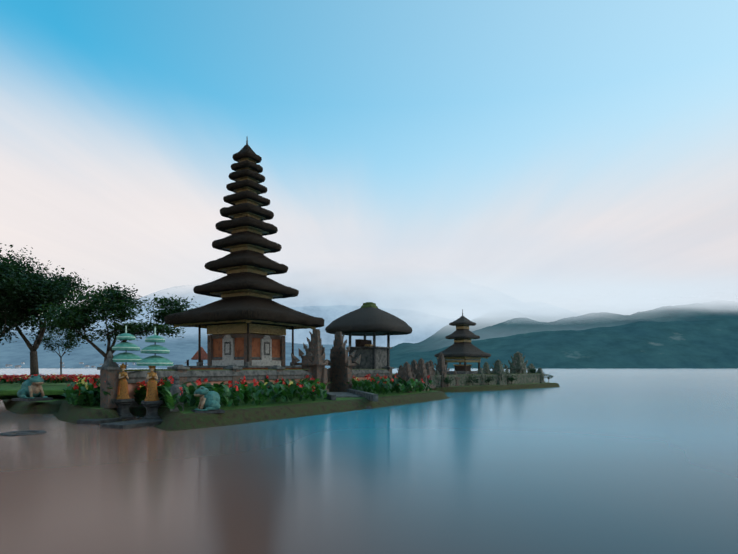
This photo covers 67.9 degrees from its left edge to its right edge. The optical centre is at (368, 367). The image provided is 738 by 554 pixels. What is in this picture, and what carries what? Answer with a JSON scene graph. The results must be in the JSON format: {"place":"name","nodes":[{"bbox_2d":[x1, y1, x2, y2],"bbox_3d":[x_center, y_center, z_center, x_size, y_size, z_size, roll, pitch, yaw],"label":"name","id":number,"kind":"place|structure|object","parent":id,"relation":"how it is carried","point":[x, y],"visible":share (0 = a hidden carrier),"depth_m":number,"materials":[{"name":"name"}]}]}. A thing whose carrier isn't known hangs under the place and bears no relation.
{"place":"outdoors","nodes":[
{"label":"outdoors","id":0,"kind":"place"},
{"bbox_2d":[0,374,99,383],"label":"flower bed","id":1,"kind":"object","parent":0,"point":[47,378],"depth_m":44.72,"materials":[{"name":"red plant"}]},
{"bbox_2d":[5,362,206,367],"bbox_3d":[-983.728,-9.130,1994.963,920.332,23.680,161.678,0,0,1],"label":"shore village","id":2,"kind":"object","parent":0,"point":[17,366],"visible":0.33,"depth_m":1982.00,"materials":[{"name":"grey stone"}]},
{"bbox_2d":[0,328,352,367],"bbox_3d":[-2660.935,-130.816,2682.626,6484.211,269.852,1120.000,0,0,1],"label":"distant mountains","id":3,"kind":"structure","parent":0,"point":[13,353],"depth_m":2384.45,"materials":[{"name":"blue"}]},
{"bbox_2d":[187,347,206,365],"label":"red roof pavilion","id":4,"kind":"structure","parent":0,"point":[203,355],"depth_m":47.32,"materials":[{"name":"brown wood"}]},
{"bbox_2d":[0,376,450,431],"bbox_3d":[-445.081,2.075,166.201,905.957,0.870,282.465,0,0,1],"label":"grassy bank","id":5,"kind":"structure","parent":0,"point":[62,409],"depth_m":24.08,"materials":[{"name":"green plant"}]},
{"bbox_2d":[0,256,60,344],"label":"tree","id":6,"kind":"object","parent":5,"relation":"on","point":[12,287],"depth_m":49.89,"materials":[{"name":"green plant"}]},
{"bbox_2d":[12,375,52,401],"bbox_3d":[-15.764,0.932,25.677,1.265,1.202,1.150,0,0,26],"label":"frog statue","id":7,"kind":"object","parent":5,"relation":"on","point":[31,389],"visible":1,"depth_m":25.38,"materials":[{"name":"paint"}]},
{"bbox_2d":[0,386,66,399],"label":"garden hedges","id":8,"kind":"object","parent":5,"relation":"on","point":[8,392],"visible":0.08,"depth_m":28.53,"materials":[{"name":"green plant"}]},
{"bbox_2d":[0,243,92,374],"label":"dense tree","id":9,"kind":"object","parent":5,"relation":"on","point":[61,285],"depth_m":53.70,"materials":[{"name":"green plant"}]},
{"bbox_2d":[29,327,82,374],"bbox_3d":[-35.275,-1.632,62.429,5.596,6.784,5.041,0,0,1],"label":"tree","id":10,"kind":"object","parent":5,"relation":"on","point":[67,344],"depth_m":62.02,"materials":[{"name":"green plant"}]},
{"bbox_2d":[29,282,199,361],"bbox_3d":[-21.077,-2.803,46.679,14.544,9.176,11.468,0,0,1],"label":"tree","id":11,"kind":"object","parent":5,"relation":"on","point":[69,316],"depth_m":45.04,"materials":[{"name":"green plant"}]},
{"bbox_2d":[77,418,162,428],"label":"stepping slabs","id":12,"kind":"structure","parent":5,"relation":"on","point":[112,423],"depth_m":20.09,"materials":[{"name":"stone"}]},
{"bbox_2d":[62,375,180,406],"bbox_3d":[-11.550,0.952,24.615,10.875,1.288,4.580,0,0,34],"label":"canna bed","id":13,"kind":"object","parent":5,"relation":"on","point":[81,392],"visible":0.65,"depth_m":23.24,"materials":[{"name":"green plant"}]},
{"bbox_2d":[114,398,134,418],"bbox_3d":[-10.200,1.700,22.719,0.720,0.820,0.720,0,0,38],"label":"statue pedestal","id":14,"kind":"object","parent":5,"relation":"on","point":[123,406],"visible":0.67,"depth_m":22.52,"materials":[{"name":"stone"}]},
{"bbox_2d":[116,363,129,398],"bbox_3d":[-10.186,0.543,22.708,0.487,1.494,0.589,0,0,38],"label":"dancer statue","id":15,"kind":"object","parent":14,"relation":"on","point":[123,393],"visible":1,"depth_m":22.60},
{"bbox_2d":[112,326,141,371],"bbox_3d":[-10.300,0.149,23.221,1.373,3.922,1.373,0,0,1],"label":"parasol","id":16,"kind":"object","parent":5,"relation":"on","point":[126,356],"visible":0.96,"depth_m":22.88,"materials":[{"name":"teal fabric"}]},
{"bbox_2d":[141,400,162,419],"bbox_3d":[-8.482,1.700,21.413,0.720,0.820,0.720,0,0,-32],"label":"statue pedestal","id":17,"kind":"object","parent":5,"relation":"on","point":[152,407],"visible":0.9,"depth_m":21.20,"materials":[{"name":"stone"}]},
{"bbox_2d":[144,366,159,400],"bbox_3d":[-8.473,0.543,21.399,0.589,1.494,0.487,0,0,-32],"label":"dancer statue","id":18,"kind":"object","parent":17,"relation":"on","point":[152,393],"visible":0.96,"depth_m":21.30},
{"bbox_2d":[136,327,172,379],"bbox_3d":[-8.559,0.230,21.925,1.373,3.759,1.373,0,0,1],"label":"parasol","id":19,"kind":"object","parent":5,"relation":"on","point":[155,360],"visible":1,"depth_m":21.56,"materials":[{"name":"teal fabric"}]},
{"bbox_2d":[170,375,183,411],"bbox_3d":[-7.383,0.970,21.023,0.500,1.380,0.500,0,0,-19],"label":"stone guardian","id":20,"kind":"object","parent":5,"relation":"on","point":[174,388],"visible":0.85,"depth_m":20.88,"materials":[{"name":"grey stone"}]},
{"bbox_2d":[191,386,224,412],"bbox_3d":[-6.062,1.189,20.610,1.045,0.993,0.950,0,0,-27],"label":"frog statue","id":21,"kind":"object","parent":5,"relation":"on","point":[209,402],"visible":1,"depth_m":20.35,"materials":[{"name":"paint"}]},
{"bbox_2d":[164,137,323,369],"bbox_3d":[-8.039,-6.784,36.062,8.308,16.988,8.224,0,0,31],"label":"pagoda","id":22,"kind":"object","parent":5,"relation":"on","point":[246,321],"visible":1,"depth_m":34.86,"materials":[{"name":"brown stone"}]},
{"bbox_2d":[97,351,393,408],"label":"stone wall","id":23,"kind":"structure","parent":5,"relation":"on","point":[109,369],"depth_m":26.39,"materials":[{"name":"grey stone"}]},
{"bbox_2d":[161,373,432,410],"bbox_3d":[-2.659,0.967,30.528,5.822,1.253,23.527,0,0,32],"label":"canna bed","id":24,"kind":"object","parent":5,"relation":"on","point":[244,391],"visible":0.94,"depth_m":25.31,"materials":[{"name":"green plant"}]},
{"bbox_2d":[327,331,360,391],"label":"gate tower","id":25,"kind":"structure","parent":5,"relation":"on","point":[340,364],"depth_m":36.77,"materials":[{"name":"stone"}]},
{"bbox_2d":[326,389,377,408],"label":"gate steps","id":26,"kind":"structure","parent":5,"relation":"on","point":[373,397],"depth_m":30.22,"materials":[{"name":"grey stone"}]},
{"bbox_2d":[325,302,411,368],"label":"pavilion","id":27,"kind":"structure","parent":5,"relation":"on","point":[369,319],"depth_m":42.65,"materials":[{"name":"brown stone"}]},
{"bbox_2d":[395,365,402,377],"bbox_3d":[2.369,0.710,40.458,0.819,1.900,0.818,0,0,31],"label":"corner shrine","id":28,"kind":"object","parent":5,"relation":"on","point":[399,370],"visible":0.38,"depth_m":40.31,"materials":[{"name":"stone"}]},
{"bbox_2d":[397,361,415,392],"bbox_3d":[2.534,0.610,36.881,0.950,2.100,0.952,0,0,31],"label":"stone","id":29,"kind":"object","parent":5,"relation":"on","point":[406,374],"visible":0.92,"depth_m":36.67,"materials":[{"name":"stone"}]},
{"bbox_2d":[410,360,416,380],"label":"stone","id":30,"kind":"object","parent":5,"relation":"on","point":[413,364],"visible":0.35,"depth_m":40.76,"materials":[{"name":"stone"}]},
{"bbox_2d":[412,358,429,390],"bbox_3d":[3.792,0.460,39.727,1.016,2.400,1.016,0,0,31],"label":"stone","id":31,"kind":"object","parent":5,"relation":"on","point":[421,372],"visible":0.83,"depth_m":39.48,"materials":[{"name":"stone"}]},
{"bbox_2d":[425,361,434,387],"bbox_3d":[4.723,0.560,44.344,0.952,2.200,0.952,0,0,31],"label":"stone","id":32,"kind":"object","parent":5,"relation":"on","point":[428,371],"visible":0.42,"depth_m":44.15,"materials":[{"name":"stone"}]},
{"bbox_2d":[11,271,446,346],"bbox_3d":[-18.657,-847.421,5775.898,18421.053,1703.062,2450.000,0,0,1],"label":"fog bank","id":33,"kind":"structure","parent":0,"point":[307,301],"depth_m":5205.83,"materials":[{"name":"white"}]},
{"bbox_2d":[291,329,328,394],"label":"gate tower","id":34,"kind":"structure","parent":0,"point":[314,360],"depth_m":34.15,"materials":[{"name":"grey stone"}]},
{"bbox_2d":[0,368,737,553],"bbox_3d":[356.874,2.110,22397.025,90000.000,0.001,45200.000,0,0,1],"label":"lake water","id":35,"kind":"structure","parent":0,"point":[611,461],"depth_m":10.54,"materials":[{"name":"blue liquid"}]},
{"bbox_2d":[0,430,46,435],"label":"flat rock","id":36,"kind":"object","parent":35,"relation":"on","point":[24,432],"visible":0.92,"depth_m":17.54,"materials":[{"name":"stone"}]},
{"bbox_2d":[0,0,737,307],"label":"sky","id":37,"kind":"structure","parent":0,"point":[481,141],"materials":[{"name":"blue"}]},
{"bbox_2d":[432,382,559,392],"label":"grassy bank","id":38,"kind":"structure","parent":0,"point":[457,389],"depth_m":50.77,"materials":[{"name":"green plant"}]},
{"bbox_2d":[429,360,435,374],"bbox_3d":[5.602,0.460,49.867,1.012,2.400,1.016,0,0,-44],"label":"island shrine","id":39,"kind":"object","parent":38,"relation":"on","point":[432,366],"visible":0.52,"depth_m":49.69,"materials":[{"name":"stone"}]},
{"bbox_2d":[435,370,442,386],"bbox_3d":[5.832,0.910,47.024,0.745,1.500,0.744,0,0,-44],"label":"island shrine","id":40,"kind":"object","parent":38,"relation":"on","point":[438,379],"visible":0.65,"depth_m":46.82,"materials":[{"name":"stone"}]},
{"bbox_2d":[433,352,449,386],"bbox_3d":[6.262,0.160,47.442,1.083,3.000,1.080,0,0,-44],"label":"stone","id":41,"kind":"object","parent":38,"relation":"on","point":[441,368],"visible":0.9,"depth_m":47.17,"materials":[{"name":"stone"}]},
{"bbox_2d":[441,376,456,386],"bbox_3d":[6.906,1.174,47.015,1.429,1.172,1.458,0,0,1],"label":"shrub","id":42,"kind":"object","parent":38,"relation":"on","point":[446,380],"depth_m":46.95,"materials":[{"name":"green plant"}]},
{"bbox_2d":[452,371,459,385],"bbox_3d":[7.679,0.960,48.817,0.676,1.400,0.678,0,0,-44],"label":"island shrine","id":43,"kind":"object","parent":38,"relation":"on","point":[456,378],"visible":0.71,"depth_m":48.63,"materials":[{"name":"stone"}]},
{"bbox_2d":[434,309,490,374],"bbox_3d":[9.305,-2.068,54.442,4.429,7.556,4.415,0,0,-44],"label":"small pagoda","id":44,"kind":"object","parent":38,"relation":"on","point":[462,348],"visible":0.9,"depth_m":53.68,"materials":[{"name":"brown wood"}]},
{"bbox_2d":[392,373,544,386],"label":"island wall","id":45,"kind":"structure","parent":38,"relation":"on","point":[533,377],"depth_m":52.01,"materials":[{"name":"stone"}]},
{"bbox_2d":[466,374,479,385],"bbox_3d":[9.394,1.165,49.695,1.321,1.190,1.624,0,0,1],"label":"shrub","id":46,"kind":"object","parent":38,"relation":"on","point":[473,378],"depth_m":49.60,"materials":[{"name":"green plant"}]},
{"bbox_2d":[476,367,486,384],"bbox_3d":[10.516,0.810,51.574,0.820,1.700,0.819,0,0,-44],"label":"stone","id":47,"kind":"object","parent":38,"relation":"on","point":[481,371],"visible":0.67,"depth_m":51.36,"materials":[{"name":"stone"}]},
{"bbox_2d":[482,362,491,373],"bbox_3d":[13.500,0.460,63.109,1.087,2.400,1.086,0,0,-44],"label":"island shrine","id":48,"kind":"object","parent":38,"relation":"on","point":[486,368],"visible":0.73,"depth_m":62.88,"materials":[{"name":"stone"}]},
{"bbox_2d":[483,375,495,384],"bbox_3d":[11.255,1.212,51.490,1.312,1.095,1.315,0,0,1],"label":"shrub","id":49,"kind":"object","parent":38,"relation":"on","point":[489,379],"depth_m":51.29,"materials":[{"name":"green plant"}]},
{"bbox_2d":[489,359,506,384],"bbox_3d":[12.659,0.410,53.655,1.363,2.500,1.366,0,0,-44],"label":"stone","id":50,"kind":"object","parent":38,"relation":"on","point":[498,368],"visible":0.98,"depth_m":53.30,"materials":[{"name":"stone"}]},
{"bbox_2d":[504,369,510,383],"bbox_3d":[13.798,0.860,54.759,0.815,1.600,0.814,0,0,-44],"label":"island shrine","id":51,"kind":"object","parent":38,"relation":"on","point":[508,372],"visible":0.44,"depth_m":54.51,"materials":[{"name":"stone"}]},
{"bbox_2d":[507,375,516,383],"bbox_3d":[13.941,1.200,54.056,1.274,1.119,1.272,0,0,1],"label":"shrub","id":52,"kind":"object","parent":38,"relation":"on","point":[511,378],"depth_m":53.90,"materials":[{"name":"green plant"}]},
{"bbox_2d":[504,352,531,383],"bbox_3d":[15.653,-0.040,57.537,2.039,3.400,2.035,0,0,-44],"label":"stone","id":53,"kind":"object","parent":38,"relation":"on","point":[517,365],"visible":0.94,"depth_m":57.07,"materials":[{"name":"stone"}]},
{"bbox_2d":[536,368,545,382],"bbox_3d":[18.518,0.810,59.348,0.955,1.700,0.955,0,0,-44],"label":"stone","id":54,"kind":"object","parent":38,"relation":"on","point":[540,371],"visible":0.56,"depth_m":59.14,"materials":[{"name":"stone"}]},
{"bbox_2d":[319,264,727,309],"bbox_3d":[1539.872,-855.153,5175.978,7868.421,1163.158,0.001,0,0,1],"label":"cloud","id":55,"kind":"structure","parent":0,"point":[418,288],"depth_m":5196.97,"materials":[{"name":"white"}]},
{"bbox_2d":[390,298,737,367],"bbox_3d":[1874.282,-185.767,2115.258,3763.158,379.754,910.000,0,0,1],"label":"mountain ridge","id":56,"kind":"structure","parent":0,"point":[682,338],"depth_m":1931.62,"materials":[{"name":"green plant"}]},
{"bbox_2d":[397,282,737,339],"bbox_3d":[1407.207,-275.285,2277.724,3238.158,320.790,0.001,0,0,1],"label":"cloud","id":57,"kind":"structure","parent":0,"point":[483,303],"depth_m":2287.87,"materials":[{"name":"white"}]}
]}

